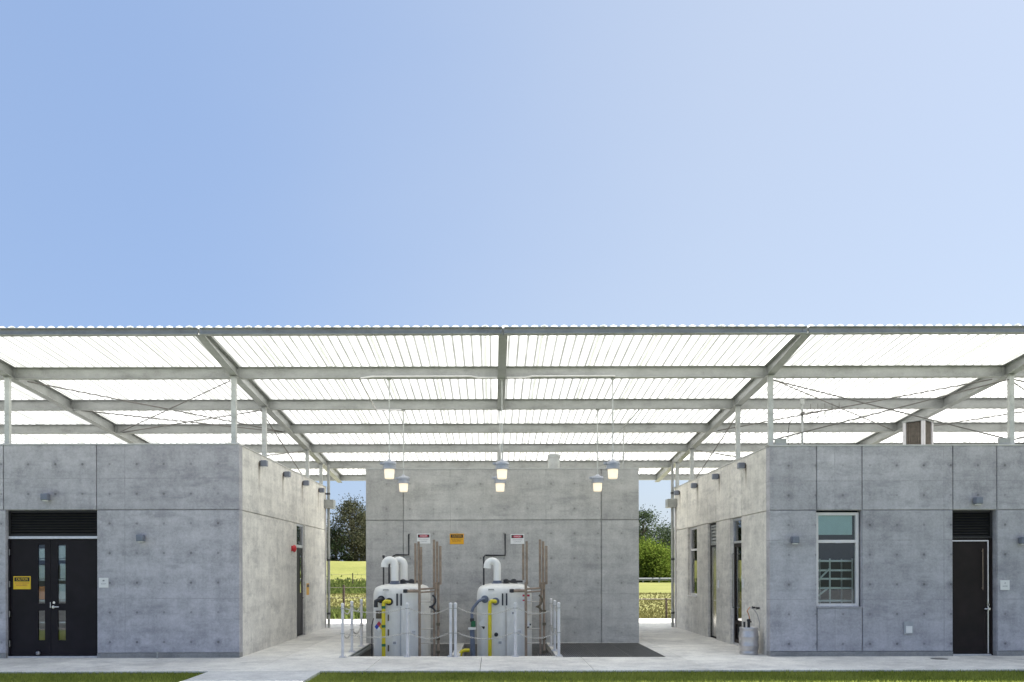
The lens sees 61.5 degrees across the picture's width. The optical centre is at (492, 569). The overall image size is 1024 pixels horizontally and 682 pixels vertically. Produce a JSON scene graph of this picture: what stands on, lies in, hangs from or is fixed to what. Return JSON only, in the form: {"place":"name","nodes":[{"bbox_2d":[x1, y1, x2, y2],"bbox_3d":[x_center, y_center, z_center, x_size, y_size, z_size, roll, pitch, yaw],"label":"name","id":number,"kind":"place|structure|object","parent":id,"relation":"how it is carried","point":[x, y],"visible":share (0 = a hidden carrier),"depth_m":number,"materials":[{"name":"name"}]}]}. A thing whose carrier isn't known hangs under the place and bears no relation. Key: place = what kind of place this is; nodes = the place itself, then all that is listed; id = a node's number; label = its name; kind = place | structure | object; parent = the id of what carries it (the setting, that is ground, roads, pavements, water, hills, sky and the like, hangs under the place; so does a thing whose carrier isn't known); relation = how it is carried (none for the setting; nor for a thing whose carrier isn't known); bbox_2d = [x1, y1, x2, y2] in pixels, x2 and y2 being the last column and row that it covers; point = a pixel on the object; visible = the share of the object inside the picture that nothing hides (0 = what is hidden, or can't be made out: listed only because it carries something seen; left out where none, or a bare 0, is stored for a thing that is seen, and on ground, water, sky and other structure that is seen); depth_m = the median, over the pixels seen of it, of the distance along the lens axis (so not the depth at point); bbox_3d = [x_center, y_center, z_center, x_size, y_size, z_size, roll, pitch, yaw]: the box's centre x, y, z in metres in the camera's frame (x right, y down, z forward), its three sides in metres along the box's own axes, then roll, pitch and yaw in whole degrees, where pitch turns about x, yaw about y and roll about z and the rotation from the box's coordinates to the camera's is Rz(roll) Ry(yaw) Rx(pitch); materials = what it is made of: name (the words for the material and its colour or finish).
{"place":"outdoors","nodes":[
{"label":"outdoors","id":0,"kind":"place"},
{"bbox_2d":[181,671,319,681],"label":"path","id":1,"kind":"structure","parent":0,"point":[263,676],"depth_m":14.84,"materials":[{"name":"concrete"}]},
{"bbox_2d":[330,561,670,592],"bbox_3d":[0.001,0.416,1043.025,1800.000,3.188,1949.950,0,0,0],"label":"meadow","id":2,"kind":"structure","parent":0,"point":[347,567],"depth_m":92.23,"materials":[{"name":"green plant"}]},
{"bbox_2d":[326,520,360,560],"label":"bushy tree","id":3,"kind":"object","parent":2,"relation":"on","point":[334,546],"visible":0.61,"depth_m":120.28,"materials":[{"name":"green plant"}]},
{"bbox_2d":[326,490,365,560],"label":"eucalyptus tree","id":4,"kind":"object","parent":2,"relation":"on","point":[350,507],"visible":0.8,"depth_m":120.78,"materials":[{"name":"green plant"}]},
{"bbox_2d":[330,575,365,594],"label":"meadow weeds","id":5,"kind":"object","parent":2,"relation":"on","point":[338,582],"visible":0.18,"depth_m":78.66,"materials":[{"name":"green plant"}]},
{"bbox_2d":[330,573,365,583],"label":"fence","id":6,"kind":"object","parent":2,"relation":"on","point":[352,574],"visible":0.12,"depth_m":81.00,"materials":[{"name":"metal"}]},
{"bbox_2d":[339,511,365,560],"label":"eucalyptus tree","id":7,"kind":"object","parent":2,"relation":"on","point":[363,548],"visible":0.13,"depth_m":122.40,"materials":[{"name":"green plant"}]},
{"bbox_2d":[639,539,670,582],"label":"willow shrub","id":8,"kind":"object","parent":2,"relation":"on","point":[666,568],"visible":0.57,"depth_m":121.74,"materials":[{"name":"green plant"}]},
{"bbox_2d":[639,532,670,582],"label":"willow shrub","id":9,"kind":"object","parent":2,"relation":"on","point":[643,569],"visible":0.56,"depth_m":121.88,"materials":[{"name":"green plant"}]},
{"bbox_2d":[639,504,670,553],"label":"pine tree","id":10,"kind":"object","parent":2,"relation":"on","point":[644,515],"visible":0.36,"depth_m":149.22,"materials":[{"name":"green plant"}]},
{"bbox_2d":[639,578,670,582],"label":"guard rail","id":11,"kind":"object","parent":2,"relation":"on","point":[653,579],"visible":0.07,"depth_m":118.95,"materials":[{"name":"white metal"}]},
{"bbox_2d":[644,518,670,550],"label":"pine tree","id":12,"kind":"object","parent":2,"relation":"on","point":[662,529],"visible":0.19,"depth_m":154.96,"materials":[{"name":"green plant"}]},
{"bbox_2d":[650,548,670,582],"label":"willow shrub","id":13,"kind":"object","parent":2,"relation":"on","point":[667,565],"visible":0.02,"depth_m":122.62,"materials":[{"name":"green plant"}]},
{"bbox_2d":[652,524,670,559],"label":"pine tree","id":14,"kind":"object","parent":2,"relation":"on","point":[667,541],"visible":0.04,"depth_m":150.75,"materials":[{"name":"green plant"}]},
{"bbox_2d":[330,592,670,618],"bbox_3d":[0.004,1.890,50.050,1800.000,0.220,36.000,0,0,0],"label":"field","id":15,"kind":"structure","parent":0,"point":[641,607],"depth_m":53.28,"materials":[{"name":"green plant"}]},
{"bbox_2d":[330,605,365,619],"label":"verge weeds","id":16,"kind":"object","parent":15,"relation":"on","point":[335,612],"visible":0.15,"depth_m":32.62,"materials":[{"name":"green plant"}]},
{"bbox_2d":[330,585,365,607],"bbox_3d":[-7.247,1.321,33.399,14.590,1.450,0.093,0,0,0],"label":"wire fence","id":17,"kind":"object","parent":15,"relation":"on","point":[343,587],"visible":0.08,"depth_m":33.36,"materials":[{"name":"grey metal"}]},
{"bbox_2d":[639,598,670,617],"bbox_3d":[6.604,1.545,32.600,8.880,0.940,0.080,0,0,0],"label":"rail fence","id":18,"kind":"object","parent":15,"relation":"on","point":[665,599],"visible":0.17,"depth_m":32.59,"materials":[{"name":"metal"}]},
{"bbox_2d":[365,468,638,642],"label":"concrete block building","id":19,"kind":"structure","parent":0,"point":[579,527],"depth_m":21.50,"materials":[{"name":"concrete"}]},
{"bbox_2d":[388,534,409,583],"bbox_3d":[-2.422,-0.282,21.048,0.338,1.236,1.097,0,0,21],"label":"wall pipe","id":20,"kind":"object","parent":19,"relation":"attached to","point":[397,555],"depth_m":21.39,"materials":[{"name":"grey metal"}]},
{"bbox_2d":[417,534,429,543],"bbox_3d":[-1.729,-0.777,21.491,0.333,0.248,0.010,0,0,0],"label":"danger sign","id":21,"kind":"object","parent":19,"relation":"attached to","point":[423,538],"visible":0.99,"depth_m":21.49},
{"bbox_2d":[450,534,463,543],"bbox_3d":[-0.902,-0.770,21.491,0.350,0.264,0.009,0,0,0],"label":"caution sign","id":22,"kind":"object","parent":19,"relation":"attached to","point":[456,538],"visible":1,"depth_m":21.49,"materials":[{"name":"yellow plastic"}]},
{"bbox_2d":[483,534,505,584],"bbox_3d":[0.048,-0.248,20.619,0.557,1.316,1.778,0,0,0],"label":"wall pipe","id":23,"kind":"object","parent":19,"relation":"attached to","point":[492,555],"depth_m":21.07,"materials":[{"name":"grey metal"}]},
{"bbox_2d":[0,324,1023,487],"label":"canopy","id":24,"kind":"object","parent":19,"relation":"on","point":[704,399],"visible":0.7,"depth_m":19.91,"materials":[{"name":"metal"}]},
{"bbox_2d":[380,379,395,478],"bbox_3d":[-2.213,-2.998,18.320,0.310,2.126,0.310,0,0,-45],"label":"pendant lamp","id":25,"kind":"object","parent":24,"relation":"hanging from","point":[389,467],"visible":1,"depth_m":18.24,"materials":[{"name":"white"}]},
{"bbox_2d":[395,410,409,491],"bbox_3d":[-2.172,-2.876,20.840,0.310,1.983,0.310,0,0,-45],"label":"pendant lamp","id":26,"kind":"object","parent":24,"relation":"hanging from","point":[403,482],"visible":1,"depth_m":20.76,"materials":[{"name":"white"}]},
{"bbox_2d":[359,375,496,410],"bbox_3d":[-1.379,-3.972,19.485,2.939,0.284,2.570,0,0,0],"label":"conduit","id":27,"kind":"object","parent":24,"relation":"attached to","point":[361,378],"visible":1,"depth_m":18.21,"materials":[{"name":"grey metal"}]},
{"bbox_2d":[492,410,505,491],"bbox_3d":[0.168,-2.882,20.840,0.310,1.983,0.310,0,0,-45],"label":"pendant lamp","id":28,"kind":"object","parent":24,"relation":"hanging from","point":[500,484],"visible":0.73,"depth_m":20.80,"materials":[{"name":"white"}]},
{"bbox_2d":[493,378,508,478],"bbox_3d":[0.187,-2.998,18.320,0.310,2.136,0.310,0,0,45],"label":"pendant lamp","id":29,"kind":"object","parent":24,"relation":"hanging from","point":[501,466],"visible":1,"depth_m":18.28,"materials":[{"name":"white"}]},
{"bbox_2d":[507,375,614,378],"bbox_3d":[1.441,-4.085,18.220,2.300,0.070,0.040,0,0,0],"label":"conduit","id":30,"kind":"object","parent":24,"relation":"attached to","point":[560,376],"visible":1,"depth_m":18.20,"materials":[{"name":"grey metal"}]},
{"bbox_2d":[589,409,603,491],"bbox_3d":[2.528,-2.887,20.840,0.310,1.983,0.310,0,0,-45],"label":"pendant lamp","id":31,"kind":"object","parent":24,"relation":"hanging from","point":[597,480],"visible":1,"depth_m":20.77,"materials":[{"name":"white"}]},
{"bbox_2d":[603,378,619,478],"bbox_3d":[2.547,-3.003,18.320,0.310,2.136,0.310,0,0,45],"label":"pendant lamp","id":32,"kind":"object","parent":24,"relation":"hanging from","point":[612,467],"visible":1,"depth_m":18.25,"materials":[{"name":"white"}]},
{"bbox_2d":[623,409,639,467],"bbox_3d":[3.484,-3.243,21.679,0.050,1.291,1.685,0,0,-4],"label":"conduit","id":33,"kind":"object","parent":24,"relation":"attached to","point":[623,433],"visible":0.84,"depth_m":22.48,"materials":[{"name":"grey metal"}]},
{"bbox_2d":[511,534,523,543],"bbox_3d":[0.613,-0.765,21.491,0.341,0.247,0.010,0,0,0],"label":"danger sign","id":34,"kind":"object","parent":19,"relation":"attached to","point":[517,538],"visible":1,"depth_m":21.49,"materials":[{"name":"white plastic"}]},
{"bbox_2d":[547,453,559,467],"bbox_3d":[1.714,-2.799,24.200,0.360,0.950,0.360,0,0,0],"label":"roof duct","id":35,"kind":"object","parent":19,"relation":"on","point":[553,460],"visible":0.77,"depth_m":24.05,"materials":[{"name":"grey metal"}]},
{"bbox_2d":[0,618,1023,674],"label":"pavement","id":36,"kind":"structure","parent":0,"point":[680,649],"depth_m":17.10,"materials":[{"name":"concrete"}]},
{"bbox_2d":[0,443,326,657],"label":"concrete building","id":37,"kind":"structure","parent":36,"relation":"on","point":[212,565],"depth_m":18.00,"materials":[{"name":"concrete"}]},
{"bbox_2d":[11,539,50,654],"bbox_3d":[-9.740,0.585,18.153,0.837,2.445,0.045,0,0,0],"label":"door","id":38,"kind":"structure","parent":37,"relation":"in","point":[25,605],"depth_m":18.13,"materials":[{"name":"black paint"}]},
{"bbox_2d":[13,576,30,588],"bbox_3d":[-9.920,0.274,18.122,0.364,0.273,0.009,0,0,0],"label":"caution sign","id":39,"kind":"object","parent":38,"relation":"attached to","point":[21,582],"visible":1,"depth_m":18.12,"materials":[{"name":"yellow plastic"}]},
{"bbox_2d":[40,493,49,500],"bbox_3d":[-9.313,-1.505,17.914,0.146,0.157,0.170,0,0,0],"label":"wall lamp","id":40,"kind":"object","parent":37,"relation":"attached to","point":[44,496],"visible":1,"depth_m":17.83,"materials":[{"name":"grey metal"}]},
{"bbox_2d":[39,559,65,622],"bbox_3d":[-9.229,0.651,18.445,1.040,2.400,0.510,0,0,0],"label":"storage shelf","id":41,"kind":"object","parent":37,"relation":"on","point":[62,621],"visible":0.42,"depth_m":18.19,"materials":[{"name":"grey metal"}]},
{"bbox_2d":[39,565,44,578],"bbox_3d":[-9.550,0.047,18.253,0.340,0.290,0.155,0,0,0],"label":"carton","id":42,"kind":"object","parent":41,"relation":"on","point":[41,571],"visible":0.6,"depth_m":18.18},
{"bbox_2d":[39,586,44,599],"bbox_3d":[-9.499,0.492,18.253,0.200,0.280,0.155,0,0,0],"label":"jug","id":43,"kind":"object","parent":41,"relation":"on","point":[41,592],"visible":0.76,"depth_m":18.18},
{"bbox_2d":[39,628,44,639],"bbox_3d":[-9.547,1.382,18.253,0.300,0.260,0.155,0,0,0],"label":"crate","id":44,"kind":"object","parent":41,"relation":"on","point":[41,633],"visible":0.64,"depth_m":18.18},
{"bbox_2d":[39,548,44,558],"bbox_3d":[-9.541,-0.343,18.253,0.360,0.210,0.155,0,0,0],"label":"bottle crate","id":45,"kind":"object","parent":41,"relation":"on","point":[41,553],"visible":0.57,"depth_m":18.18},
{"bbox_2d":[59,584,65,599],"bbox_3d":[-9.049,0.466,18.253,0.300,0.330,0.155,0,0,0],"label":"bucket","id":46,"kind":"object","parent":41,"relation":"on","point":[62,591],"visible":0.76,"depth_m":18.18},
{"bbox_2d":[59,546,65,557],"bbox_3d":[-9.011,-0.375,18.253,0.380,0.270,0.155,0,0,0],"label":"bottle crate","id":47,"kind":"object","parent":41,"relation":"on","point":[62,552],"visible":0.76,"depth_m":18.18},
{"bbox_2d":[60,564,65,578],"bbox_3d":[-9.000,0.030,18.253,0.300,0.320,0.155,0,0,0],"label":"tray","id":48,"kind":"object","parent":41,"relation":"on","point":[62,571],"visible":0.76,"depth_m":18.18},
{"bbox_2d":[60,627,65,639],"bbox_3d":[-8.972,1.370,18.253,0.350,0.280,0.155,0,0,0],"label":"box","id":49,"kind":"object","parent":41,"relation":"on","point":[62,633],"visible":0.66,"depth_m":18.18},
{"bbox_2d":[9,539,96,654],"bbox_3d":[-9.253,0.583,18.096,1.849,2.445,0.159,0,0,0],"label":"door","id":50,"kind":"structure","parent":37,"relation":"in","point":[80,606],"depth_m":18.13,"materials":[{"name":"black paint"}]},
{"bbox_2d":[99,578,107,587],"bbox_3d":[-8.142,0.272,17.993,0.200,0.207,0.012,0,0,0],"label":"door placard","id":51,"kind":"object","parent":37,"relation":"attached to","point":[103,582],"depth_m":17.99,"materials":[{"name":"white plastic"}]},
{"bbox_2d":[136,535,144,541],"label":"wall lamp","id":52,"kind":"object","parent":37,"relation":"attached to","point":[140,538],"visible":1,"depth_m":17.83,"materials":[{"name":"grey metal"}]},
{"bbox_2d":[259,460,267,467],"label":"wall lamp","id":53,"kind":"object","parent":37,"relation":"attached to","point":[263,463],"visible":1,"depth_m":19.55,"materials":[{"name":"grey metal"}]},
{"bbox_2d":[283,471,290,477],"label":"wall lamp","id":54,"kind":"object","parent":37,"relation":"attached to","point":[286,474],"visible":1,"depth_m":21.78,"materials":[{"name":"grey metal"}]},
{"bbox_2d":[291,545,296,551],"bbox_3d":[-5.249,-0.558,22.720,0.124,0.200,0.200,0,0,0],"label":"alarm bell","id":55,"kind":"object","parent":37,"relation":"attached to","point":[293,548],"visible":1,"depth_m":22.65,"materials":[{"name":"red metal"}]},
{"bbox_2d":[297,548,303,635],"bbox_3d":[-5.350,0.610,23.800,0.107,2.425,0.890,0,0,0],"label":"side door","id":56,"kind":"structure","parent":37,"relation":"in","point":[300,597],"depth_m":23.87,"materials":[{"name":"black paint"}]},
{"bbox_2d":[302,480,308,485],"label":"wall lamp","id":57,"kind":"object","parent":37,"relation":"attached to","point":[305,482],"visible":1,"depth_m":23.98,"materials":[{"name":"grey metal"}]},
{"bbox_2d":[318,488,324,492],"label":"wall lamp","id":58,"kind":"object","parent":37,"relation":"attached to","point":[321,490],"visible":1,"depth_m":26.18,"materials":[{"name":"grey metal"}]},
{"bbox_2d":[324,465,335,627],"bbox_3d":[-5.162,-0.738,27.235,0.300,5.158,0.370,0,0,0],"label":"downpipe","id":59,"kind":"object","parent":37,"relation":"attached to","point":[329,503],"visible":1,"depth_m":27.26,"materials":[{"name":"metal"}]},
{"bbox_2d":[339,603,346,657],"bbox_3d":[-3.147,1.265,18.020,0.140,1.140,0.140,0,0,0],"label":"barrier post","id":60,"kind":"object","parent":36,"relation":"on","point":[342,608],"visible":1,"depth_m":18.00,"materials":[{"name":"metal"}]},
{"bbox_2d":[345,608,403,613],"bbox_3d":[-2.473,0.860,18.060,1.277,0.121,0.035,0,0,-3],"label":"chain","id":61,"kind":"object","parent":60,"relation":"attached to","point":[372,612],"visible":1,"depth_m":18.04,"materials":[{"name":"white metal"}]},
{"bbox_2d":[346,632,404,637],"bbox_3d":[-2.472,1.380,18.060,1.277,0.121,0.035,0,0,-3],"label":"chain","id":62,"kind":"object","parent":60,"relation":"attached to","point":[374,637],"visible":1,"depth_m":18.05,"materials":[{"name":"white metal"}]},
{"bbox_2d":[349,601,355,651],"bbox_3d":[-3.147,1.265,19.200,0.140,1.140,0.140,0,0,0],"label":"barrier post","id":63,"kind":"object","parent":36,"relation":"on","point":[351,616],"visible":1,"depth_m":19.18,"materials":[{"name":"metal"}]},
{"bbox_2d":[358,599,363,646],"bbox_3d":[-3.147,1.265,20.600,0.140,1.140,0.140,0,0,0],"label":"barrier post","id":64,"kind":"object","parent":36,"relation":"on","point":[361,623],"visible":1,"depth_m":20.58,"materials":[{"name":"metal"}]},
{"bbox_2d":[404,603,410,656],"bbox_3d":[-1.797,1.262,18.100,0.140,1.140,0.140,0,0,0],"label":"barrier post","id":65,"kind":"object","parent":36,"relation":"on","point":[407,608],"visible":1,"depth_m":18.07,"materials":[{"name":"metal"}]},
{"bbox_2d":[349,643,548,655],"bbox_3d":[0.195,2.277,19.775,6.820,0.906,3.410,0,0,0],"label":"tank pit","id":66,"kind":"object","parent":36,"relation":"in","point":[366,650],"visible":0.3,"depth_m":21.44,"materials":[{"name":"concrete"}]},
{"bbox_2d":[371,540,441,655],"bbox_3d":[-1.931,0.959,19.889,1.583,3.250,1.722,0,0,0],"label":"chemical tank","id":67,"kind":"object","parent":66,"relation":"on","point":[395,594],"visible":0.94,"depth_m":19.25,"materials":[{"name":"white plastic"}]},
{"bbox_2d":[459,649,469,655],"bbox_3d":[-0.635,2.086,19.000,0.240,0.690,0.080,0,0,0],"label":"pipe stub","id":68,"kind":"object","parent":66,"relation":"attached to","point":[463,651],"visible":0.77,"depth_m":18.97,"materials":[{"name":"yellow metal"}]},
{"bbox_2d":[468,539,547,655],"bbox_3d":[0.334,0.954,19.889,1.773,3.250,1.722,0,0,0],"label":"chemical tank","id":69,"kind":"object","parent":66,"relation":"on","point":[496,595],"visible":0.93,"depth_m":19.25,"materials":[{"name":"white plastic"}]},
{"bbox_2d":[537,652,552,655],"bbox_3d":[1.154,1.892,18.900,0.300,0.030,1.200,0,0,0],"label":"pit grating","id":70,"kind":"object","parent":66,"relation":"on","point":[547,654],"visible":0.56,"depth_m":19.06,"materials":[{"name":"metal"}]},
{"bbox_2d":[447,602,453,656],"bbox_3d":[-0.887,1.260,18.100,0.140,1.140,0.140,0,0,0],"label":"barrier post","id":71,"kind":"object","parent":36,"relation":"on","point":[450,608],"visible":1,"depth_m":18.07,"materials":[{"name":"metal"}]},
{"bbox_2d":[410,608,447,614],"bbox_3d":[-1.343,0.874,18.100,0.834,0.149,0.035,0,0,0],"label":"chain","id":72,"kind":"object","parent":71,"relation":"attached to","point":[428,613],"visible":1,"depth_m":18.10,"materials":[{"name":"white metal"}]},
{"bbox_2d":[411,633,447,638],"bbox_3d":[-1.342,1.394,18.100,0.834,0.149,0.035,0,0,0],"label":"chain","id":73,"kind":"object","parent":71,"relation":"attached to","point":[429,638],"visible":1,"depth_m":18.09,"materials":[{"name":"white metal"}]},
{"bbox_2d":[452,602,458,656],"bbox_3d":[-0.787,1.260,18.100,0.140,1.140,0.140,0,0,0],"label":"barrier post","id":74,"kind":"object","parent":36,"relation":"on","point":[455,608],"visible":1,"depth_m":18.08,"materials":[{"name":"metal"}]},
{"bbox_2d":[512,602,518,656],"bbox_3d":[0.473,1.257,18.100,0.140,1.140,0.140,0,0,0],"label":"barrier post","id":75,"kind":"object","parent":36,"relation":"on","point":[515,630],"visible":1,"depth_m":18.08,"materials":[{"name":"metal"}]},
{"bbox_2d":[457,632,513,639],"bbox_3d":[-0.157,1.396,18.100,1.184,0.159,0.035,0,0,0],"label":"chain","id":76,"kind":"object","parent":75,"relation":"attached to","point":[487,638],"visible":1,"depth_m":18.10,"materials":[{"name":"white metal"}]},
{"bbox_2d":[459,608,512,614],"bbox_3d":[-0.158,0.876,18.100,1.184,0.159,0.035,0,0,0],"label":"chain","id":77,"kind":"object","parent":75,"relation":"attached to","point":[486,614],"visible":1,"depth_m":18.10,"materials":[{"name":"white metal"}]},
{"bbox_2d":[517,607,556,613],"bbox_3d":[0.932,0.868,18.140,0.847,0.148,0.035,0,0,-5],"label":"chain","id":78,"kind":"object","parent":75,"relation":"attached to","point":[536,613],"visible":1,"depth_m":18.13,"materials":[{"name":"grey metal"}]},
{"bbox_2d":[548,598,552,645],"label":"barrier post","id":79,"kind":"object","parent":36,"relation":"on","point":[551,599],"visible":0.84,"depth_m":20.55,"materials":[{"name":"metal"}]},
{"bbox_2d":[552,600,556,650],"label":"barrier post","id":80,"kind":"object","parent":36,"relation":"on","point":[554,627],"visible":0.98,"depth_m":19.35,"materials":[{"name":"metal"}]},
{"bbox_2d":[555,602,561,655],"bbox_3d":[1.393,1.255,18.180,0.140,1.140,0.140,0,0,0],"label":"barrier post","id":81,"kind":"object","parent":36,"relation":"on","point":[558,632],"visible":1,"depth_m":18.15,"materials":[{"name":"metal"}]},
{"bbox_2d":[552,643,664,656],"bbox_3d":[2.550,2.076,19.740,2.170,0.496,3.480,0,0,0],"label":"floor grating","id":82,"kind":"object","parent":36,"relation":"on","point":[611,650],"visible":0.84,"depth_m":19.52,"materials":[{"name":"metal"}]},
{"bbox_2d":[739,607,759,654],"bbox_3d":[5.515,1.312,18.500,0.448,1.007,0.424,0,0,0],"label":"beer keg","id":83,"kind":"object","parent":36,"relation":"on","point":[748,639],"visible":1,"depth_m":18.34,"materials":[{"name":"metal"}]},
{"bbox_2d":[674,444,1023,655],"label":"concrete building","id":84,"kind":"structure","parent":36,"relation":"on","point":[925,543],"depth_m":18.00,"materials":[{"name":"concrete"}]},
{"bbox_2d":[665,464,676,626],"bbox_3d":[5.648,-0.762,27.235,0.300,5.158,0.370,0,0,0],"label":"downpipe","id":85,"kind":"object","parent":84,"relation":"attached to","point":[671,503],"visible":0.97,"depth_m":27.26,"materials":[{"name":"metal"}]},
{"bbox_2d":[674,490,679,495],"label":"wall lamp","id":86,"kind":"object","parent":84,"relation":"attached to","point":[676,492],"visible":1,"depth_m":26.63,"materials":[{"name":"grey metal"}]},
{"bbox_2d":[687,527,696,596],"bbox_3d":[5.859,-0.226,25.015,0.160,2.015,1.150,0,0,0],"label":"side window","id":87,"kind":"structure","parent":84,"relation":"in","point":[693,531],"depth_m":25.32,"materials":[{"name":"white glass"}]},
{"bbox_2d":[691,483,697,488],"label":"wall lamp","id":88,"kind":"object","parent":84,"relation":"attached to","point":[694,485],"visible":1,"depth_m":24.33,"materials":[{"name":"grey metal"}]},
{"bbox_2d":[711,547,715,636],"bbox_3d":[5.873,0.592,22.785,0.107,2.390,0.770,0,0,0],"label":"metal door","id":89,"kind":"structure","parent":84,"relation":"in","point":[713,549],"depth_m":22.94,"materials":[{"name":"grey metal"}]},
{"bbox_2d":[712,474,718,479],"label":"wall lamp","id":90,"kind":"object","parent":84,"relation":"attached to","point":[715,476],"visible":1,"depth_m":21.98,"materials":[{"name":"grey metal"}]},
{"bbox_2d":[732,543,741,642],"bbox_3d":[5.869,0.564,20.550,0.115,2.395,0.820,0,0,0],"label":"glass door","id":91,"kind":"structure","parent":84,"relation":"in","point":[737,607],"depth_m":20.78,"materials":[{"name":"brown paint"}]},
{"bbox_2d":[737,462,745,469],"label":"wall lamp","id":92,"kind":"object","parent":84,"relation":"attached to","point":[741,465],"visible":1,"depth_m":19.68,"materials":[{"name":"grey metal"}]},
{"bbox_2d":[791,536,799,543],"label":"wall lamp","id":93,"kind":"object","parent":84,"relation":"attached to","point":[795,539],"visible":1,"depth_m":17.83,"materials":[{"name":"grey metal"}]},
{"bbox_2d":[788,399,841,444],"bbox_3d":[7.465,-3.187,19.986,1.259,1.560,0.123,0,0,0],"label":"antenna mast","id":94,"kind":"object","parent":84,"relation":"on","point":[802,413],"visible":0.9,"depth_m":19.95,"materials":[{"name":"metal"}]},
{"bbox_2d":[818,559,852,606],"bbox_3d":[7.242,0.789,18.654,0.916,2.050,0.623,0,0,0],"label":"wire rack","id":95,"kind":"object","parent":84,"relation":"on","point":[830,600],"visible":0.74,"depth_m":18.37,"materials":[{"name":"white metal"}]},
{"bbox_2d":[816,512,862,607],"bbox_3d":[7.255,-0.206,18.085,0.960,2.000,0.210,0,0,0],"label":"window","id":96,"kind":"structure","parent":84,"relation":"in","point":[827,523],"depth_m":18.11,"materials":[{"name":"white metal"}]},
{"bbox_2d":[904,622,912,633],"bbox_3d":[8.692,1.220,17.977,0.193,0.264,0.044,0,0,0],"label":"outlet cover","id":97,"kind":"object","parent":84,"relation":"attached to","point":[908,627],"visible":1,"depth_m":17.97,"materials":[{"name":"white plastic"}]},
{"bbox_2d":[902,419,933,444],"bbox_3d":[10.183,-2.986,20.600,0.530,1.145,0.530,0,0,-40],"label":"roof vent unit","id":98,"kind":"object","parent":84,"relation":"on","point":[918,432],"visible":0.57,"depth_m":20.46,"materials":[{"name":"metal"}]},
{"bbox_2d":[952,542,989,652],"bbox_3d":[10.071,0.587,18.147,0.810,2.360,0.117,0,0,0],"label":"door","id":99,"kind":"structure","parent":84,"relation":"in","point":[969,559],"depth_m":18.16,"materials":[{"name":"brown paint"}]},
{"bbox_2d":[973,497,982,504],"bbox_3d":[10.097,-1.429,17.914,0.146,0.157,0.170,0,0,0],"label":"wall lamp","id":100,"kind":"object","parent":84,"relation":"attached to","point":[977,500],"visible":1,"depth_m":17.83,"materials":[{"name":"grey metal"}]},
{"bbox_2d":[1000,580,1009,589],"bbox_3d":[10.711,0.322,17.993,0.193,0.207,0.012,0,0,0],"label":"door placard","id":101,"kind":"object","parent":84,"relation":"attached to","point":[1004,584],"depth_m":17.99,"materials":[{"name":"white plastic"}]},
{"bbox_2d":[1018,537,1023,544],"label":"wall lamp","id":102,"kind":"object","parent":84,"relation":"attached to","point":[1021,540],"visible":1,"depth_m":17.87,"materials":[{"name":"grey metal"}]},
{"bbox_2d":[0,669,1023,681],"bbox_3d":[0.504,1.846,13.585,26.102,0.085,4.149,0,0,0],"label":"lawn grass","id":103,"kind":"structure","parent":0,"point":[972,676],"depth_m":14.92,"materials":[{"name":"green plant"}]},
{"bbox_2d":[0,0,1023,559],"label":"sky","id":104,"kind":"structure","parent":0,"point":[164,163],"materials":[{"name":"blue"}]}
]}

